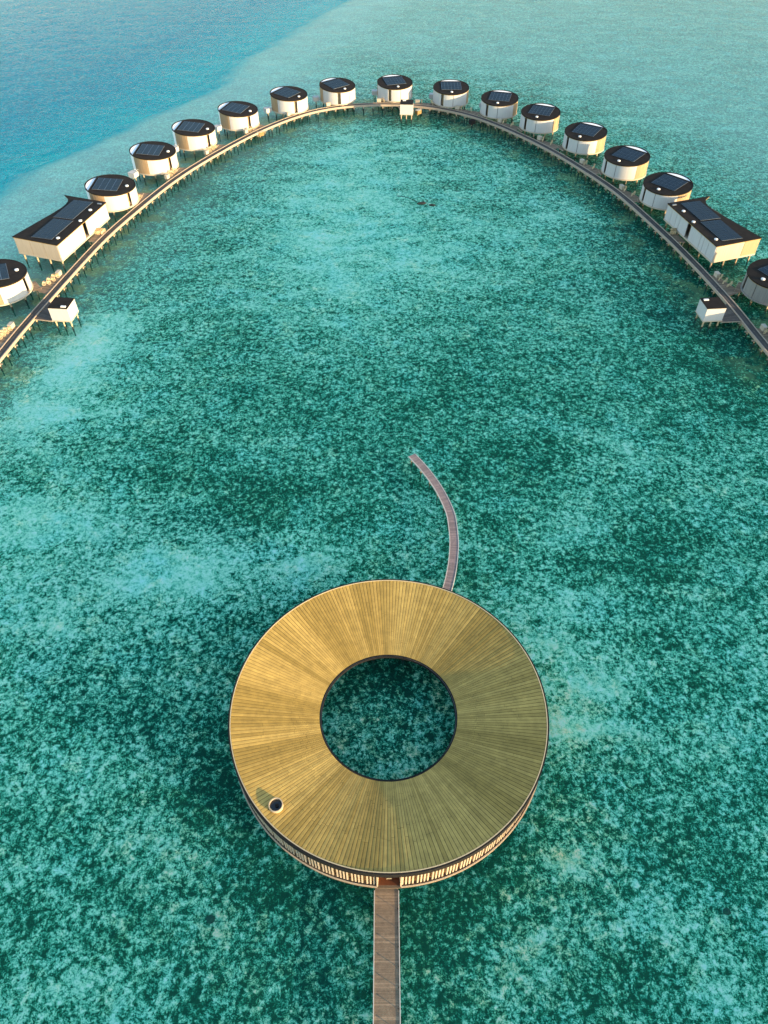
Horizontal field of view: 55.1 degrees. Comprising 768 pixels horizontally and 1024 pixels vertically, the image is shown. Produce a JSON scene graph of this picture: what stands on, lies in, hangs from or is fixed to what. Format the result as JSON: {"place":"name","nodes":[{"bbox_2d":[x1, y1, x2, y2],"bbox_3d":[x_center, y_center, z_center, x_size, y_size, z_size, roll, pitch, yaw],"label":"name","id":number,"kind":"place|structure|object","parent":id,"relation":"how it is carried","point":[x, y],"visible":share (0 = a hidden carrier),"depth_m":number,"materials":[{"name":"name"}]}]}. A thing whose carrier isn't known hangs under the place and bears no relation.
{"place":"outdoors","nodes":[
{"label":"outdoors","id":0,"kind":"place"},
{"bbox_2d":[0,0,767,1023],"bbox_3d":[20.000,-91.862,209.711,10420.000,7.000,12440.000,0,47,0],"label":"seabed","id":1,"kind":"structure","parent":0,"point":[252,384],"depth_m":122.68,"materials":[{"name":"teal sand"}]},
{"bbox_2d":[0,259,33,315],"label":"round villa","id":2,"kind":"object","parent":1,"relation":"on","point":[16,284],"visible":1,"depth_m":156.20,"materials":[{"name":"white metal"}]},
{"bbox_2d":[12,195,109,272],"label":"rectangular villa","id":3,"kind":"object","parent":1,"relation":"on","point":[67,229],"visible":0.93,"depth_m":170.47,"materials":[{"name":"black metal"}]},
{"bbox_2d":[47,297,81,335],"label":"square hut","id":4,"kind":"object","parent":1,"relation":"on","point":[64,310],"visible":1,"depth_m":150.43,"materials":[{"name":"white plastic"}]},
{"bbox_2d":[84,174,138,221],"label":"round villa","id":5,"kind":"object","parent":1,"relation":"on","point":[116,193],"visible":0.89,"depth_m":184.81,"materials":[{"name":"black metal"}]},
{"bbox_2d":[128,141,178,188],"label":"round villa","id":6,"kind":"object","parent":1,"relation":"on","point":[151,158],"visible":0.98,"depth_m":199.47,"materials":[{"name":"black metal"}]},
{"bbox_2d":[171,119,216,160],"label":"round villa","id":7,"kind":"object","parent":1,"relation":"on","point":[194,135],"visible":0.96,"depth_m":210.85,"materials":[{"name":"white paint"}]},
{"bbox_2d":[206,914,214,923],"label":"rock","id":8,"kind":"object","parent":1,"relation":"on","point":[210,918],"visible":1,"depth_m":78.39,"materials":[{"name":"teal stone"}]},
{"bbox_2d":[214,101,259,141],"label":"round villa","id":9,"kind":"object","parent":1,"relation":"on","point":[235,116],"visible":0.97,"depth_m":221.10,"materials":[{"name":"white paint"}]},
{"bbox_2d":[257,131,263,143],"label":"utility housing","id":10,"kind":"object","parent":1,"relation":"on","point":[261,133],"visible":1,"depth_m":221.60,"materials":[{"name":"gold metal"}]},
{"bbox_2d":[263,86,308,122],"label":"round villa","id":11,"kind":"object","parent":1,"relation":"on","point":[291,99],"visible":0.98,"depth_m":230.35,"materials":[{"name":"white paint"}]},
{"bbox_2d":[312,77,355,115],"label":"round villa","id":12,"kind":"object","parent":1,"relation":"on","point":[337,91],"visible":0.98,"depth_m":235.77,"materials":[{"name":"white paint"}]},
{"bbox_2d":[338,93,340,102],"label":"door","id":13,"kind":"structure","parent":12,"relation":"in","point":[339,94],"depth_m":235.08,"materials":[{"name":"brown wood"}]},
{"bbox_2d":[0,101,767,375],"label":"boardwalk","id":14,"kind":"structure","parent":1,"relation":"on","point":[724,292],"depth_m":183.53,"materials":[{"name":"wood"}]},
{"bbox_2d":[7,321,14,328],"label":"storage cabinet","id":15,"kind":"object","parent":14,"relation":"on","point":[11,324],"visible":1,"depth_m":149.36,"materials":[{"name":"beige metal"}]},
{"bbox_2d":[55,269,61,276],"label":"storage cabinet","id":16,"kind":"object","parent":14,"relation":"on","point":[58,272],"visible":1,"depth_m":163.47,"materials":[{"name":"beige metal"}]},
{"bbox_2d":[619,184,624,189],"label":"storage cabinet","id":17,"kind":"object","parent":14,"relation":"on","point":[621,186],"visible":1,"depth_m":193.73,"materials":[{"name":"black metal"}]},
{"bbox_2d":[714,271,720,277],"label":"storage cabinet","id":18,"kind":"object","parent":14,"relation":"on","point":[717,274],"visible":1,"depth_m":163.07,"materials":[{"name":"black metal"}]},
{"bbox_2d":[760,324,767,331],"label":"storage cabinet","id":19,"kind":"object","parent":14,"relation":"on","point":[763,327],"visible":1,"depth_m":148.82,"materials":[{"name":"black metal"}]},
{"bbox_2d":[373,888,400,1023],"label":"entry walkway","id":20,"kind":"structure","parent":1,"relation":"on","point":[386,960],"depth_m":73.92,"materials":[{"name":"wood"}]},
{"bbox_2d":[228,579,548,888],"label":"ring pavilion","id":21,"kind":"structure","parent":1,"relation":"on","point":[459,805],"depth_m":85.82,"materials":[{"name":"gold wicker"}]},
{"bbox_2d":[372,74,412,112],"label":"round villa","id":22,"kind":"object","parent":1,"relation":"on","point":[394,88],"visible":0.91,"depth_m":237.62,"materials":[{"name":"white paint"}]},
{"bbox_2d":[400,99,413,126],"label":"square hut","id":23,"kind":"object","parent":1,"relation":"on","point":[406,107],"visible":1,"depth_m":228.97,"materials":[{"name":"white plastic"}]},
{"bbox_2d":[408,454,458,590],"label":"curved jetty","id":24,"kind":"object","parent":1,"relation":"on","point":[434,482],"visible":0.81,"depth_m":114.65,"materials":[{"name":"grey wood"}]},
{"bbox_2d":[429,79,468,117],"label":"round villa","id":25,"kind":"object","parent":1,"relation":"on","point":[449,93],"visible":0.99,"depth_m":234.37,"materials":[{"name":"white paint"}]},
{"bbox_2d":[479,90,518,129],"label":"round villa","id":26,"kind":"object","parent":1,"relation":"on","point":[496,104],"visible":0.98,"depth_m":227.62,"materials":[{"name":"white metal"}]},
{"bbox_2d":[519,103,560,141],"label":"round villa","id":27,"kind":"object","parent":1,"relation":"on","point":[539,118],"visible":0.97,"depth_m":219.55,"materials":[{"name":"white metal"}]},
{"bbox_2d":[562,122,606,163],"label":"round villa","id":28,"kind":"object","parent":1,"relation":"on","point":[585,138],"visible":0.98,"depth_m":209.03,"materials":[{"name":"white paint"}]},
{"bbox_2d":[601,145,650,190],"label":"round villa","id":29,"kind":"object","parent":1,"relation":"on","point":[625,163],"visible":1,"depth_m":197.32,"materials":[{"name":"white metal"}]},
{"bbox_2d":[639,172,693,221],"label":"round villa","id":30,"kind":"object","parent":1,"relation":"on","point":[660,190],"visible":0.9,"depth_m":185.51,"materials":[{"name":"black metal"}]},
{"bbox_2d":[692,297,726,335],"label":"square hut","id":31,"kind":"object","parent":1,"relation":"on","point":[710,310],"visible":1,"depth_m":150.43,"materials":[{"name":"white paint"}]},
{"bbox_2d":[663,196,761,272],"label":"rectangular villa","id":32,"kind":"object","parent":1,"relation":"on","point":[706,231],"visible":0.92,"depth_m":170.14,"materials":[{"name":"black metal"}]},
{"bbox_2d":[723,908,730,914],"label":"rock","id":33,"kind":"object","parent":1,"relation":"on","point":[726,911],"visible":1,"depth_m":78.97,"materials":[{"name":"teal stone"}]},
{"bbox_2d":[740,258,767,317],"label":"round villa","id":34,"kind":"object","parent":1,"relation":"on","point":[754,286],"visible":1,"depth_m":156.36,"materials":[{"name":"white metal"}]},
{"bbox_2d":[415,109,421,121],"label":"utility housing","id":35,"kind":"object","parent":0,"point":[418,111],"visible":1,"depth_m":233.88,"materials":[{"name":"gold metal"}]},
{"bbox_2d":[469,119,475,127],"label":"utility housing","id":36,"kind":"object","parent":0,"point":[471,122],"visible":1,"depth_m":227.88,"materials":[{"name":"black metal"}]}
]}

